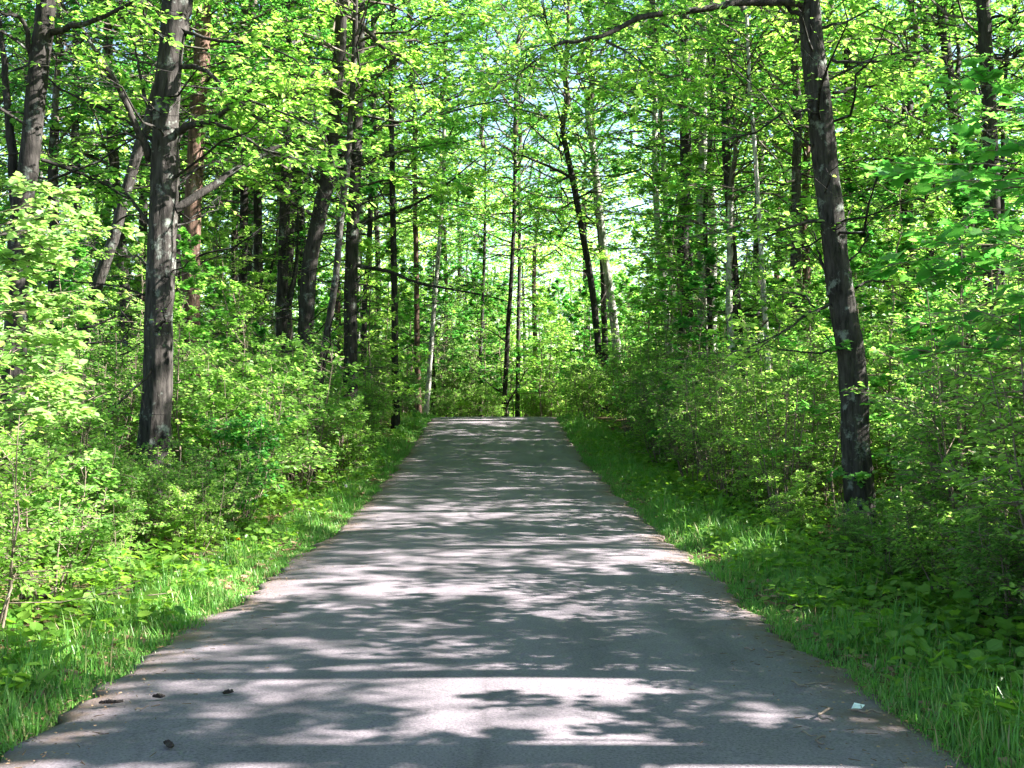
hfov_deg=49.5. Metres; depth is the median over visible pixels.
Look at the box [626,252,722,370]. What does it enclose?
maple sapling
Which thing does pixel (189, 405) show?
shrub
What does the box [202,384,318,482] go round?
shrub
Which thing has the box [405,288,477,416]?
maple sapling
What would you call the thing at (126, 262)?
sapling
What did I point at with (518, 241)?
slender tree
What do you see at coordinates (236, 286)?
sapling
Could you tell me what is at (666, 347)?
shrub
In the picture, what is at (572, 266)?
sapling
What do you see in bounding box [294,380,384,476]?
shrub
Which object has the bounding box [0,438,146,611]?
shrub
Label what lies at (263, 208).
birch tree
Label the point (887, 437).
shrub
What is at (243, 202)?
dark tree
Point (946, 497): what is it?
shrub
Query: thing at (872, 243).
maple sapling
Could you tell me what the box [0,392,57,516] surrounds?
shrub
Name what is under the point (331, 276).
sapling
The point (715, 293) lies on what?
maple sapling
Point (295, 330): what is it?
maple sapling
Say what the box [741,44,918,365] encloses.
leafy tree
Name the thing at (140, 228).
leafy tree
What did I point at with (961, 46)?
leafy tree
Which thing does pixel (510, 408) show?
shrub
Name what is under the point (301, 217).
leafy tree
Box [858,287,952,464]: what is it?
shrub
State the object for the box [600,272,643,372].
maple sapling
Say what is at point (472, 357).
maple sapling
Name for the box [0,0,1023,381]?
sky
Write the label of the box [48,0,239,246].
leafy tree
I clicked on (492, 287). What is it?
sapling
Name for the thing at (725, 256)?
sapling
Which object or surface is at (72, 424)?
shrub
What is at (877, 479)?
shrub
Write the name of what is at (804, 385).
shrub
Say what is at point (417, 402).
shrub
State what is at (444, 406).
shrub
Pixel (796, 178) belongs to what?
leafy tree
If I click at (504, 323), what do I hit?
sapling
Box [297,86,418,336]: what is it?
leafy tree
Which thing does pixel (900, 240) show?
sapling
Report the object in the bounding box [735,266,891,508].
sapling
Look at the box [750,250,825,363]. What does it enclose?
maple sapling
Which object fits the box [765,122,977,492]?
sapling
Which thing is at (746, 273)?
sapling
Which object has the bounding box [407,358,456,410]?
shrub
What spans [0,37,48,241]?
leafy tree
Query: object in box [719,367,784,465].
shrub
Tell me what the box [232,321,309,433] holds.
maple sapling
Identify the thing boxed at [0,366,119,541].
shrub
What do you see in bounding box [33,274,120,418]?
maple sapling
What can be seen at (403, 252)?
sapling
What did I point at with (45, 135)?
leafy tree
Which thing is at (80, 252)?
maple sapling
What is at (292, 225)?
leafy tree
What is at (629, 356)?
shrub
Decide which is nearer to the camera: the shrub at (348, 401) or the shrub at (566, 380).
the shrub at (348, 401)
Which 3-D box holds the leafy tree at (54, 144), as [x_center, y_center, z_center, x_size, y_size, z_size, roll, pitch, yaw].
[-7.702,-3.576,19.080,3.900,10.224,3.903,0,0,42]
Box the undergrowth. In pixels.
[0,409,1023,759]
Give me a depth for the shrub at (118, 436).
15.60 m
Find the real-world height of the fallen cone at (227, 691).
0.024 m
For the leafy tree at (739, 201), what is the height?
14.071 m
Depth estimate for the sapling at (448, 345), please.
46.49 m
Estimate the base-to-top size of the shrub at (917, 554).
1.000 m
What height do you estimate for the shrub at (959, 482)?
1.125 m
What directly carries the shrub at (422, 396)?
on the ground at (626, 420)
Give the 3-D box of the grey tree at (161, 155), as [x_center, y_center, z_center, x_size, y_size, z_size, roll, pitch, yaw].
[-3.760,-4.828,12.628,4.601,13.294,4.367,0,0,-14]
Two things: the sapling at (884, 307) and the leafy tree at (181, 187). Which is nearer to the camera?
the sapling at (884, 307)
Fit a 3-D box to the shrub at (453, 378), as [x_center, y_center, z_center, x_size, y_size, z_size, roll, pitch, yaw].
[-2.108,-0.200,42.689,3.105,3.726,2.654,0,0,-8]
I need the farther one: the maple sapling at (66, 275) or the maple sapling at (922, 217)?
the maple sapling at (66, 275)
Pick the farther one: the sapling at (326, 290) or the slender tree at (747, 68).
the sapling at (326, 290)
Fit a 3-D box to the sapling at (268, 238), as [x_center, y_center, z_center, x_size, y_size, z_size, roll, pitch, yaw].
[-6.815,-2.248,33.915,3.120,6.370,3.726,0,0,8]
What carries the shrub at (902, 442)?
on the ground at (626, 420)
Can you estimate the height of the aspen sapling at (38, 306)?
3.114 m
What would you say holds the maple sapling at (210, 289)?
on the ground at (626, 420)
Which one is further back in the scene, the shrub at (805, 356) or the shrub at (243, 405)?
the shrub at (805, 356)
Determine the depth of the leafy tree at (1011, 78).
28.28 m
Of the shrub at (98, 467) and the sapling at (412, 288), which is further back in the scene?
the sapling at (412, 288)
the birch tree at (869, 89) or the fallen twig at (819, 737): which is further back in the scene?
the birch tree at (869, 89)
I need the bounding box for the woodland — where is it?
[0,101,1023,417]
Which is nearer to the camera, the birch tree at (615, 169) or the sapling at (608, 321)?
the birch tree at (615, 169)
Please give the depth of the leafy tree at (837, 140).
26.07 m
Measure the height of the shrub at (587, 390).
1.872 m
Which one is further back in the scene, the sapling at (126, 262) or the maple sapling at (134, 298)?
the maple sapling at (134, 298)
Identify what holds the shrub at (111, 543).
on the ground at (626, 420)
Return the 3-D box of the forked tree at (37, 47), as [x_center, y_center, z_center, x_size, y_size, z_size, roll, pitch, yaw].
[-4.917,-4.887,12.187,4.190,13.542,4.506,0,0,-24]
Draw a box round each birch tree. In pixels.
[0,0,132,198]
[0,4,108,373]
[0,11,50,129]
[43,117,148,314]
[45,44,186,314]
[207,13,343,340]
[208,89,310,330]
[263,0,505,359]
[343,146,446,313]
[481,0,679,413]
[485,0,823,372]
[548,0,832,349]
[557,0,899,384]
[561,0,769,367]
[591,0,853,455]
[621,16,783,349]
[744,0,954,268]
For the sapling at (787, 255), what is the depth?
32.14 m
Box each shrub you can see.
[0,288,186,512]
[0,323,177,551]
[0,335,25,553]
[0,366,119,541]
[0,375,176,631]
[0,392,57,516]
[0,400,143,570]
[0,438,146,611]
[1,428,107,571]
[25,392,137,517]
[50,442,160,542]
[67,500,163,574]
[78,299,212,474]
[84,336,142,417]
[92,393,137,470]
[93,452,191,557]
[100,437,206,535]
[101,349,181,461]
[107,338,257,496]
[124,342,295,500]
[125,435,228,537]
[149,471,249,557]
[170,377,306,510]
[175,347,329,520]
[177,443,271,534]
[180,405,298,528]
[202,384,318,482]
[218,323,366,492]
[218,335,373,502]
[255,335,369,480]
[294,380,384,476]
[324,406,391,470]
[325,365,370,396]
[326,361,406,451]
[327,354,394,425]
[338,377,397,438]
[342,339,413,412]
[359,358,403,427]
[367,351,414,417]
[373,338,437,416]
[400,370,448,415]
[401,367,439,414]
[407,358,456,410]
[421,334,495,416]
[429,384,464,416]
[447,369,498,416]
[448,392,481,416]
[465,381,507,416]
[477,383,523,416]
[507,351,564,416]
[508,374,567,416]
[515,371,558,416]
[527,367,570,415]
[537,365,590,416]
[557,359,612,411]
[558,359,621,420]
[559,348,614,415]
[587,353,640,418]
[591,351,618,410]
[592,321,665,435]
[608,328,709,457]
[613,361,657,408]
[613,364,701,467]
[618,347,661,381]
[626,311,714,448]
[638,360,735,486]
[643,321,775,488]
[649,357,729,466]
[655,367,764,472]
[678,372,777,501]
[685,329,758,391]
[689,343,777,476]
[704,313,840,524]
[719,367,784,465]
[721,362,815,490]
[723,429,809,513]
[750,469,833,534]
[755,318,837,442]
[756,336,836,469]
[762,331,899,505]
[783,334,894,496]
[802,406,901,506]
[823,500,880,560]
[824,494,871,542]
[829,331,1023,567]
[831,295,980,512]
[833,220,1023,598]
[841,421,898,494]
[846,511,936,587]
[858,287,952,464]
[860,492,915,549]
[869,502,944,574]
[870,313,953,458]
[874,349,1022,539]
[878,485,940,543]
[882,477,1013,597]
[891,334,983,461]
[902,253,1023,550]
[911,459,1023,618]
[919,350,1022,455]
[926,413,1023,546]
[933,470,1023,604]
[936,509,1023,645]
[937,473,1023,629]
[937,475,1023,646]
[981,342,1023,515]
[989,477,1023,604]
[992,394,1022,488]
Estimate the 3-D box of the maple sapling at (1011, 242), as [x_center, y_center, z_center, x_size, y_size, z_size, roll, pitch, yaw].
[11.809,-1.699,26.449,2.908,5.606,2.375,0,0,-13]
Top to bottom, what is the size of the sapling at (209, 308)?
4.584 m
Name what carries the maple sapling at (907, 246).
on the ground at (626, 420)
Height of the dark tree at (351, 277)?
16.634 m
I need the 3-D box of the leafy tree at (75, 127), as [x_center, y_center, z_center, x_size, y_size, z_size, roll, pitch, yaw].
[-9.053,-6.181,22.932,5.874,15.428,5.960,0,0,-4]
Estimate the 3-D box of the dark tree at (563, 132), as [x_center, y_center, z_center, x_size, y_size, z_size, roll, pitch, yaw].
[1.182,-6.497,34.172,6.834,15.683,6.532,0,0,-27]
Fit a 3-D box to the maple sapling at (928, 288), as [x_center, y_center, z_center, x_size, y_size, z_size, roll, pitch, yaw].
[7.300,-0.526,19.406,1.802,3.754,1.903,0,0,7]
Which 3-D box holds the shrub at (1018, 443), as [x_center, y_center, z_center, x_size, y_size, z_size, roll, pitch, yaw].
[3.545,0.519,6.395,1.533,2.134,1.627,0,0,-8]
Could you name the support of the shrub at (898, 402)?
on the ground at (626, 420)
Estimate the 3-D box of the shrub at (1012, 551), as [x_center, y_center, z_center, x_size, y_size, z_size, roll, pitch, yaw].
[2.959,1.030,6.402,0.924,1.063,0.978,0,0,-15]
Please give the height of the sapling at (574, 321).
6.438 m
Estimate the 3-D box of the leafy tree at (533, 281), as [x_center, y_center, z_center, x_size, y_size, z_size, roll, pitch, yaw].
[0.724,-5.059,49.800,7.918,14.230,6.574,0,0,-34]
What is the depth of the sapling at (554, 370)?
43.87 m
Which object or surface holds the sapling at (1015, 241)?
on the ground at (626, 420)
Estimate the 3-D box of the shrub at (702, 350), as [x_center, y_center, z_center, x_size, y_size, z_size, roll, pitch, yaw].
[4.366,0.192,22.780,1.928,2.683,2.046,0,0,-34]
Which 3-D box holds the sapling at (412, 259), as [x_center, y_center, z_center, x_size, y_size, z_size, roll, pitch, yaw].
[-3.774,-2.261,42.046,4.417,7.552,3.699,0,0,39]
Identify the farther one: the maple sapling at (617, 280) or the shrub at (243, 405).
the maple sapling at (617, 280)
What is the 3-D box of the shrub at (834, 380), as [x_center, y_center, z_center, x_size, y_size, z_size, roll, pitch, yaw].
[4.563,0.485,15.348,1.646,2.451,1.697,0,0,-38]
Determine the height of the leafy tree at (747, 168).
15.941 m
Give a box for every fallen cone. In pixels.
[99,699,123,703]
[152,693,164,697]
[163,739,173,747]
[222,689,233,693]
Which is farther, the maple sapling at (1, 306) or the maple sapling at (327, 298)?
the maple sapling at (327, 298)
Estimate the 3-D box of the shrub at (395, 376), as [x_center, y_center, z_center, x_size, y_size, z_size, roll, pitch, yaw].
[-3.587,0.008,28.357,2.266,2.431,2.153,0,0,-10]
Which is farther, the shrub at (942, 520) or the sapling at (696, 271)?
the sapling at (696, 271)
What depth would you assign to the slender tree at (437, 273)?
36.93 m
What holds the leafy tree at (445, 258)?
on the ground at (626, 420)
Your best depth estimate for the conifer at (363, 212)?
33.02 m
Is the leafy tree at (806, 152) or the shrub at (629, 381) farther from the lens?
the shrub at (629, 381)
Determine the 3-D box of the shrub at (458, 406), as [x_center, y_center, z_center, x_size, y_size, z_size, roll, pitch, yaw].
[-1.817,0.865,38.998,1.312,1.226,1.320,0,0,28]
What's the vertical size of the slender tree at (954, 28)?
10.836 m
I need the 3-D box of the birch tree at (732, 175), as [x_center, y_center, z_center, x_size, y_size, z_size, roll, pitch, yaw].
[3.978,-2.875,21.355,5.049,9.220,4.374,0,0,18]
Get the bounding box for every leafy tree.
[0,0,160,372]
[0,0,208,327]
[0,2,138,363]
[0,4,89,237]
[0,9,70,221]
[0,31,24,225]
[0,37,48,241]
[0,46,127,349]
[2,0,359,168]
[35,1,274,364]
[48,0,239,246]
[71,0,259,265]
[82,52,273,357]
[91,14,266,241]
[183,131,295,283]
[201,1,323,347]
[205,0,390,365]
[214,0,420,310]
[228,77,348,253]
[263,1,421,366]
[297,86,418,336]
[309,1,445,277]
[327,22,453,340]
[366,94,516,416]
[413,125,521,346]
[431,109,612,409]
[528,74,639,372]
[573,18,786,354]
[580,0,763,373]
[596,0,771,316]
[635,3,879,368]
[639,0,788,239]
[654,0,973,474]
[655,0,954,340]
[661,0,937,346]
[717,0,979,304]
[719,8,838,339]
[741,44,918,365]
[743,0,966,233]
[758,0,1021,325]
[783,29,945,299]
[824,0,980,305]
[838,3,1015,255]
[882,0,1023,232]
[897,0,1023,302]
[939,31,1023,202]
[961,5,1023,214]
[1005,4,1023,17]
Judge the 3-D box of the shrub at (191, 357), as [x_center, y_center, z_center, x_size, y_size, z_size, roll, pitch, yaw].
[-4.075,0.568,14.704,2.071,2.251,1.956,0,0,19]
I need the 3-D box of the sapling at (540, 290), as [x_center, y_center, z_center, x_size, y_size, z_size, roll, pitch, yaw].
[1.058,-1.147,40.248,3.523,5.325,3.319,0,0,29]
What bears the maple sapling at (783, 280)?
on the ground at (626, 420)
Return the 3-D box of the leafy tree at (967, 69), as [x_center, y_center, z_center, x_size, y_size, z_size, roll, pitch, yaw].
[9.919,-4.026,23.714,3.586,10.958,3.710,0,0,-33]
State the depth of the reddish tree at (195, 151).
17.38 m
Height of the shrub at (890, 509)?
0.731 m
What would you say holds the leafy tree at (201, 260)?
on the ground at (626, 420)
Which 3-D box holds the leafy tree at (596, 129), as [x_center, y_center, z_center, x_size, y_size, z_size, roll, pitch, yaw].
[5.973,-8.116,38.134,8.893,19.334,8.625,0,0,21]
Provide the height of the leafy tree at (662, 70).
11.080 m
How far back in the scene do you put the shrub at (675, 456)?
17.24 m
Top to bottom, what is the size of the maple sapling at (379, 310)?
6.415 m
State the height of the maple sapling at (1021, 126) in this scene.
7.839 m
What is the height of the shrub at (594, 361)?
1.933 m
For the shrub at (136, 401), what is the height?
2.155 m
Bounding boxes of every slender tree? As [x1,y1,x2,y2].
[113,2,324,361]
[115,0,349,360]
[227,0,455,481]
[266,0,525,418]
[365,0,534,412]
[410,1,627,416]
[617,0,790,369]
[640,0,862,444]
[876,0,1023,328]
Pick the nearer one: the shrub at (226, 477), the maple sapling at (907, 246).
the shrub at (226, 477)
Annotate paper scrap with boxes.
[852,703,863,708]
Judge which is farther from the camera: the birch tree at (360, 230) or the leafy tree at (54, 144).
the birch tree at (360, 230)
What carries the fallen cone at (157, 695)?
on the path
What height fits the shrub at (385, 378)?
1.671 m
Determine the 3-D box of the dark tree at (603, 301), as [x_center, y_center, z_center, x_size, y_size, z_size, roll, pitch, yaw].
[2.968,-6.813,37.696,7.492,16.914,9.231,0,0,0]
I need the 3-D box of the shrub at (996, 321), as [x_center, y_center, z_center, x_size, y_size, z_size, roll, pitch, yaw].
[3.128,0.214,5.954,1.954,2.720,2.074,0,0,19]
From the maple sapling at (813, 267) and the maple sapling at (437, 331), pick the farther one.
the maple sapling at (437, 331)
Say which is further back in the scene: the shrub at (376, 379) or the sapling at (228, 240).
the shrub at (376, 379)
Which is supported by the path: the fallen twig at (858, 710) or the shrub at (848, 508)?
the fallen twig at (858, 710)
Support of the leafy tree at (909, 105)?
on the ground at (626, 420)
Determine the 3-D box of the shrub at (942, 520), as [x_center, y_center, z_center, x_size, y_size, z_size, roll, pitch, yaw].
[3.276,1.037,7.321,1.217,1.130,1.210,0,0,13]
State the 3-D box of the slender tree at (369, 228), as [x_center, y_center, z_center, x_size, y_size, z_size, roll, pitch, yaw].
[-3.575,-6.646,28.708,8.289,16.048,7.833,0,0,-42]
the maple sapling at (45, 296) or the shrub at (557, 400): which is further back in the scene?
the shrub at (557, 400)
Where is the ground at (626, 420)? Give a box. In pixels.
[0,392,1022,767]
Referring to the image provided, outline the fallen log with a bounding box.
[19,590,102,599]
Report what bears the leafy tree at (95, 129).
on the ground at (626, 420)
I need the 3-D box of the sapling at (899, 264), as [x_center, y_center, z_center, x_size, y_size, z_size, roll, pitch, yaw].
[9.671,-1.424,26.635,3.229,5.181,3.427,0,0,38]
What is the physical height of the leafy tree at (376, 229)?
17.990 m
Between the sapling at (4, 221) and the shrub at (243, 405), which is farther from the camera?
the sapling at (4, 221)
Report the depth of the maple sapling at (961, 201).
11.93 m
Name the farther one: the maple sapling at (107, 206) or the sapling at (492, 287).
the sapling at (492, 287)
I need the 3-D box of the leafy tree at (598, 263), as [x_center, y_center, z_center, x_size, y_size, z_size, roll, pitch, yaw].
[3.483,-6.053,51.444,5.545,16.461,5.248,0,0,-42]
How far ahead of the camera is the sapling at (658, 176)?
23.62 m
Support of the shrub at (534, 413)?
on the ground at (626, 420)
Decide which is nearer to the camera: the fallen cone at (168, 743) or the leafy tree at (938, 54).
the fallen cone at (168, 743)
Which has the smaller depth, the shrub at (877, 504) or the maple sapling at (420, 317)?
the shrub at (877, 504)
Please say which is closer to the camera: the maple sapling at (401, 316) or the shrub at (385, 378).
the shrub at (385, 378)
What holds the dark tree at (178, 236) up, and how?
on the ground at (626, 420)
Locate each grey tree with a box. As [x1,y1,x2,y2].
[0,0,360,380]
[0,0,399,523]
[48,0,464,364]
[429,0,975,525]
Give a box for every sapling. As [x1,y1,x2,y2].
[0,171,144,434]
[0,197,47,369]
[0,245,50,447]
[1,185,140,436]
[26,232,127,425]
[27,268,92,371]
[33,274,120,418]
[35,190,146,372]
[36,180,146,371]
[44,226,141,395]
[44,229,120,371]
[84,234,221,440]
[87,236,180,454]
[96,257,135,363]
[96,303,116,359]
[96,311,143,398]
[102,258,180,348]
[108,280,245,486]
[120,227,236,444]
[173,212,269,398]
[179,257,254,375]
[180,208,272,367]
[180,210,228,364]
[180,261,246,377]
[200,217,258,370]
[200,224,288,373]
[200,251,265,375]
[201,270,298,396]
[201,281,291,445]
[206,221,296,359]
[231,163,360,388]
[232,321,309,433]
[247,224,343,368]
[248,217,325,337]
[248,236,336,376]
[248,289,273,357]
[249,252,297,356]
[292,260,343,369]
[295,306,343,433]
[315,213,422,376]
[315,247,343,357]
[317,288,343,352]
[319,227,431,405]
[319,271,343,358]
[328,294,370,370]
[341,210,444,374]
[359,240,432,414]
[367,243,423,372]
[367,277,420,396]
[369,277,402,336]
[373,224,472,384]
[379,289,432,402]
[380,290,426,389]
[389,279,427,352]
[390,295,428,410]
[401,238,473,412]
[404,264,475,395]
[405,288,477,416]
[420,222,496,416]
[421,328,446,392]
[432,298,479,401]
[435,306,466,413]
[436,314,466,401]
[441,262,520,416]
[441,274,502,416]
[443,238,523,416]
[451,307,499,414]
[458,288,507,392]
[463,302,530,416]
[465,335,493,408]
[468,280,522,414]
[470,276,552,411]
[473,247,556,416]
[473,279,536,400]
[483,296,542,416]
[489,344,520,416]
[493,278,583,416]
[520,278,592,414]
[520,297,582,416]
[521,294,570,391]
[522,287,577,399]
[524,255,592,413]
[534,317,572,416]
[538,279,607,395]
[538,292,589,400]
[541,274,608,393]
[549,297,592,405]
[571,280,629,368]
[576,276,639,372]
[582,263,653,398]
[588,320,610,357]
[592,208,697,370]
[597,151,760,448]
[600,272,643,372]
[612,249,696,381]
[613,284,663,369]
[615,229,676,365]
[617,196,747,389]
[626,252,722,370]
[628,228,715,399]
[628,320,662,373]
[639,223,723,353]
[643,57,824,375]
[643,247,765,459]
[649,238,725,358]
[664,247,725,355]
[703,252,801,438]
[705,278,778,366]
[708,220,763,348]
[712,280,837,494]
[713,268,760,365]
[717,286,726,369]
[725,156,827,355]
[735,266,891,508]
[736,131,865,358]
[737,195,897,458]
[741,219,837,375]
[745,275,816,392]
[747,240,836,364]
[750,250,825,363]
[760,222,906,527]
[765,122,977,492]
[774,188,830,366]
[789,186,896,401]
[804,247,882,414]
[810,245,827,344]
[812,235,914,396]
[815,168,942,395]
[821,209,900,351]
[826,216,913,380]
[836,182,975,399]
[851,160,950,341]
[856,56,1023,363]
[859,206,918,332]
[860,220,926,338]
[867,259,937,488]
[868,209,925,331]
[878,141,1023,464]
[881,205,1023,446]
[883,295,956,475]
[892,248,955,443]
[913,155,1023,429]
[930,256,1006,384]
[934,158,1020,336]
[936,225,1023,339]
[952,59,1023,303]
[976,131,1023,306]
[980,201,1023,310]
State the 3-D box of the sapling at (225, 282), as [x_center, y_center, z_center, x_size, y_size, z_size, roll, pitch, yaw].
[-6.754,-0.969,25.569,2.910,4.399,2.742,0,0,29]
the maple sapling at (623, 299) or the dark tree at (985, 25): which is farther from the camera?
the maple sapling at (623, 299)
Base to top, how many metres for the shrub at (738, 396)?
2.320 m
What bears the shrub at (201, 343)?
on the ground at (626, 420)
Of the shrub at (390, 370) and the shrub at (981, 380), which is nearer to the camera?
the shrub at (981, 380)
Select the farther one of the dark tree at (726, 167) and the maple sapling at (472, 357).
the maple sapling at (472, 357)
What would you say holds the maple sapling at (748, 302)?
on the ground at (626, 420)
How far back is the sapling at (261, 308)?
18.13 m
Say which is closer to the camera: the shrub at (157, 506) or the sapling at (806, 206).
the shrub at (157, 506)
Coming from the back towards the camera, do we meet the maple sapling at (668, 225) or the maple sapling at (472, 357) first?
the maple sapling at (472, 357)
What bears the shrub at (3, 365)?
on the ground at (626, 420)
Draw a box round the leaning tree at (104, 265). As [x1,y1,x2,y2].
[34,0,335,387]
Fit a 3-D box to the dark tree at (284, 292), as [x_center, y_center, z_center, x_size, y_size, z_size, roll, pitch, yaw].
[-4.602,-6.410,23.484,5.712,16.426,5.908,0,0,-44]
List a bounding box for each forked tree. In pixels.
[0,0,208,430]
[399,0,621,416]
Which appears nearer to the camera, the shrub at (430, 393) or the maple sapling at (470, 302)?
the shrub at (430, 393)
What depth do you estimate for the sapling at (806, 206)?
16.29 m
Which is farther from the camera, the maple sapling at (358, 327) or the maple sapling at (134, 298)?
the maple sapling at (134, 298)
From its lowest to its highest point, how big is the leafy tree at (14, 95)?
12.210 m
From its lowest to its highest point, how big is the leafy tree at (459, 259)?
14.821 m
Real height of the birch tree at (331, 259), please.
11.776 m
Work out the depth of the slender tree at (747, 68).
17.97 m
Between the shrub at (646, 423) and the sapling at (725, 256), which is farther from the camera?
the sapling at (725, 256)
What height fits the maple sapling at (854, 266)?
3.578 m
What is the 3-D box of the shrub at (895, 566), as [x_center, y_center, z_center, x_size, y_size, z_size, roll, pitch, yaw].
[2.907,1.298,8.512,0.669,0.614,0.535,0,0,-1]
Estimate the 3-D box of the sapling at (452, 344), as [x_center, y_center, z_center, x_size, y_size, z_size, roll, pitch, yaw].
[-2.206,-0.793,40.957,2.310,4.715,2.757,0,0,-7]
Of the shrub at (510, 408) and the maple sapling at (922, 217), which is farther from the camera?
the shrub at (510, 408)
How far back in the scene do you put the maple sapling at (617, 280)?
44.12 m
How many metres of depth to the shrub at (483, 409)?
39.09 m
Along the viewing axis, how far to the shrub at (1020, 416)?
8.09 m
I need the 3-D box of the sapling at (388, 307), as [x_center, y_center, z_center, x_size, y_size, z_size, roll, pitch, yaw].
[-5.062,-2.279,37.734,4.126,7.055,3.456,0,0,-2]
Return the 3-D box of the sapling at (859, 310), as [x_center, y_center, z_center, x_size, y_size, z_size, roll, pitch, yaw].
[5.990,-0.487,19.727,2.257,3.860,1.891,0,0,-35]
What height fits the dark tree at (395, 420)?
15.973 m
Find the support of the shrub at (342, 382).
on the ground at (626, 420)
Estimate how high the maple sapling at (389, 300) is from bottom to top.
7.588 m
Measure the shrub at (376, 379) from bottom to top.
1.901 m
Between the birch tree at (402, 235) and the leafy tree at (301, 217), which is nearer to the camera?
the leafy tree at (301, 217)
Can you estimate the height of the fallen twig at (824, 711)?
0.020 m
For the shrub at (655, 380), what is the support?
on the ground at (626, 420)
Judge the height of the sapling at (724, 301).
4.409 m
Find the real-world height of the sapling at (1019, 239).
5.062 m
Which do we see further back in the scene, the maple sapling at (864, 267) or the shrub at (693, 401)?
the maple sapling at (864, 267)
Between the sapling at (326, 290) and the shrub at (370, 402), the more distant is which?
the sapling at (326, 290)
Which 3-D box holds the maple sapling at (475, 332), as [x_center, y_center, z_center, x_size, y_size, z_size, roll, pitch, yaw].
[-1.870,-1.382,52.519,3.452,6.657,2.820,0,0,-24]
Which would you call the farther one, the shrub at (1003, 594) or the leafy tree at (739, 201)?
the leafy tree at (739, 201)
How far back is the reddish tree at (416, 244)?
35.94 m
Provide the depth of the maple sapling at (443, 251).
44.13 m
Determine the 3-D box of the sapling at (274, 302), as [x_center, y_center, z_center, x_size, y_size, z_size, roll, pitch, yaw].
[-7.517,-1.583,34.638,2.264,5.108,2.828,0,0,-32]
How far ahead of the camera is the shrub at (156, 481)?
10.91 m
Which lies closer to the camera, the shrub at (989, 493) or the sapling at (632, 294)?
the shrub at (989, 493)
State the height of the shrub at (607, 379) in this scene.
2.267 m
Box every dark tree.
[64,0,359,361]
[66,0,377,374]
[129,0,405,374]
[209,0,559,459]
[313,0,524,428]
[397,1,544,416]
[449,0,667,416]
[490,0,674,416]
[568,0,871,377]
[739,0,1023,338]
[773,0,1023,379]
[856,0,1023,368]
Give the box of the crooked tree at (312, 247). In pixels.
[180,0,517,476]
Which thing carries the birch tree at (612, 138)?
on the ground at (626, 420)
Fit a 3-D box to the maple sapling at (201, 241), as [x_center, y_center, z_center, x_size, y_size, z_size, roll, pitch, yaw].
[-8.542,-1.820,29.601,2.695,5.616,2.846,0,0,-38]
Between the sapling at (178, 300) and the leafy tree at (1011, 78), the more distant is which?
the leafy tree at (1011, 78)
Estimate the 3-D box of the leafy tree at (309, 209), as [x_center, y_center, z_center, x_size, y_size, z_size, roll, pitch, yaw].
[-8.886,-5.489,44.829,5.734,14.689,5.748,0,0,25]
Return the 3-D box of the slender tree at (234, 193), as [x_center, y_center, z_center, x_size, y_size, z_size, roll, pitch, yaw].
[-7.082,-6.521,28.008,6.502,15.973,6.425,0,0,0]
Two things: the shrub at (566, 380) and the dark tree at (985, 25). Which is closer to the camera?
the dark tree at (985, 25)
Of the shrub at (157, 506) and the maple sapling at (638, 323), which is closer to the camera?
the shrub at (157, 506)
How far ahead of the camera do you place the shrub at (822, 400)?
14.73 m
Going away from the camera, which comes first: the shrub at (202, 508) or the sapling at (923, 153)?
the shrub at (202, 508)
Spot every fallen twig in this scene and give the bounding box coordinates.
[791,680,827,686]
[815,735,825,744]
[817,707,833,721]
[850,708,881,712]
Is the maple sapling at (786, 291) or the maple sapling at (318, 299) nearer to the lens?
the maple sapling at (786, 291)
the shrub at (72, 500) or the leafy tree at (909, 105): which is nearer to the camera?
the shrub at (72, 500)
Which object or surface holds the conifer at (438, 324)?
on the ground at (626, 420)
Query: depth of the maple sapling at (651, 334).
39.41 m
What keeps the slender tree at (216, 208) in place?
on the ground at (626, 420)
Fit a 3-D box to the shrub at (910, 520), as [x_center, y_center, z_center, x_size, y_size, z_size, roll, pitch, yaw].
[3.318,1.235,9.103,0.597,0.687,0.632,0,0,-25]
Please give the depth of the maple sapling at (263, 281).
40.25 m
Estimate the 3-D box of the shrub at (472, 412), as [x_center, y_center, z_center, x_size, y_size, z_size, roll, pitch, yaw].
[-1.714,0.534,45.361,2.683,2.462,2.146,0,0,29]
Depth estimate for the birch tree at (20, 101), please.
19.27 m
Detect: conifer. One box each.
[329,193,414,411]
[405,255,465,416]
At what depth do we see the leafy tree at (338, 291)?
33.18 m
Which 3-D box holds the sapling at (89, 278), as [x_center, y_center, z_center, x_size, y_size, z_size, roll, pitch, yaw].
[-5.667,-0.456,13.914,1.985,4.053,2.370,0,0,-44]
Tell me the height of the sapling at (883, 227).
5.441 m
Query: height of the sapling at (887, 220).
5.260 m
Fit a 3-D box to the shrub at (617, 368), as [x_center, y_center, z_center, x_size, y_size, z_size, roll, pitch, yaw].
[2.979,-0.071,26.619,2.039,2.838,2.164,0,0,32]
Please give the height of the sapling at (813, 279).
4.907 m
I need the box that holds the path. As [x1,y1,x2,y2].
[0,417,972,767]
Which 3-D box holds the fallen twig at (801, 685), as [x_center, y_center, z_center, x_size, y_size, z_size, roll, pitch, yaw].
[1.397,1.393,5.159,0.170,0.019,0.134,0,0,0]
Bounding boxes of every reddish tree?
[30,0,362,392]
[323,0,521,412]
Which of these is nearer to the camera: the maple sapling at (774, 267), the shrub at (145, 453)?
the shrub at (145, 453)
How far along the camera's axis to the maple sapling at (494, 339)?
41.17 m
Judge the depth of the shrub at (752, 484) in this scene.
13.93 m
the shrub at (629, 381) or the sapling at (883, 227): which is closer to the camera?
the sapling at (883, 227)
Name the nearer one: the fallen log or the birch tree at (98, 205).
the fallen log

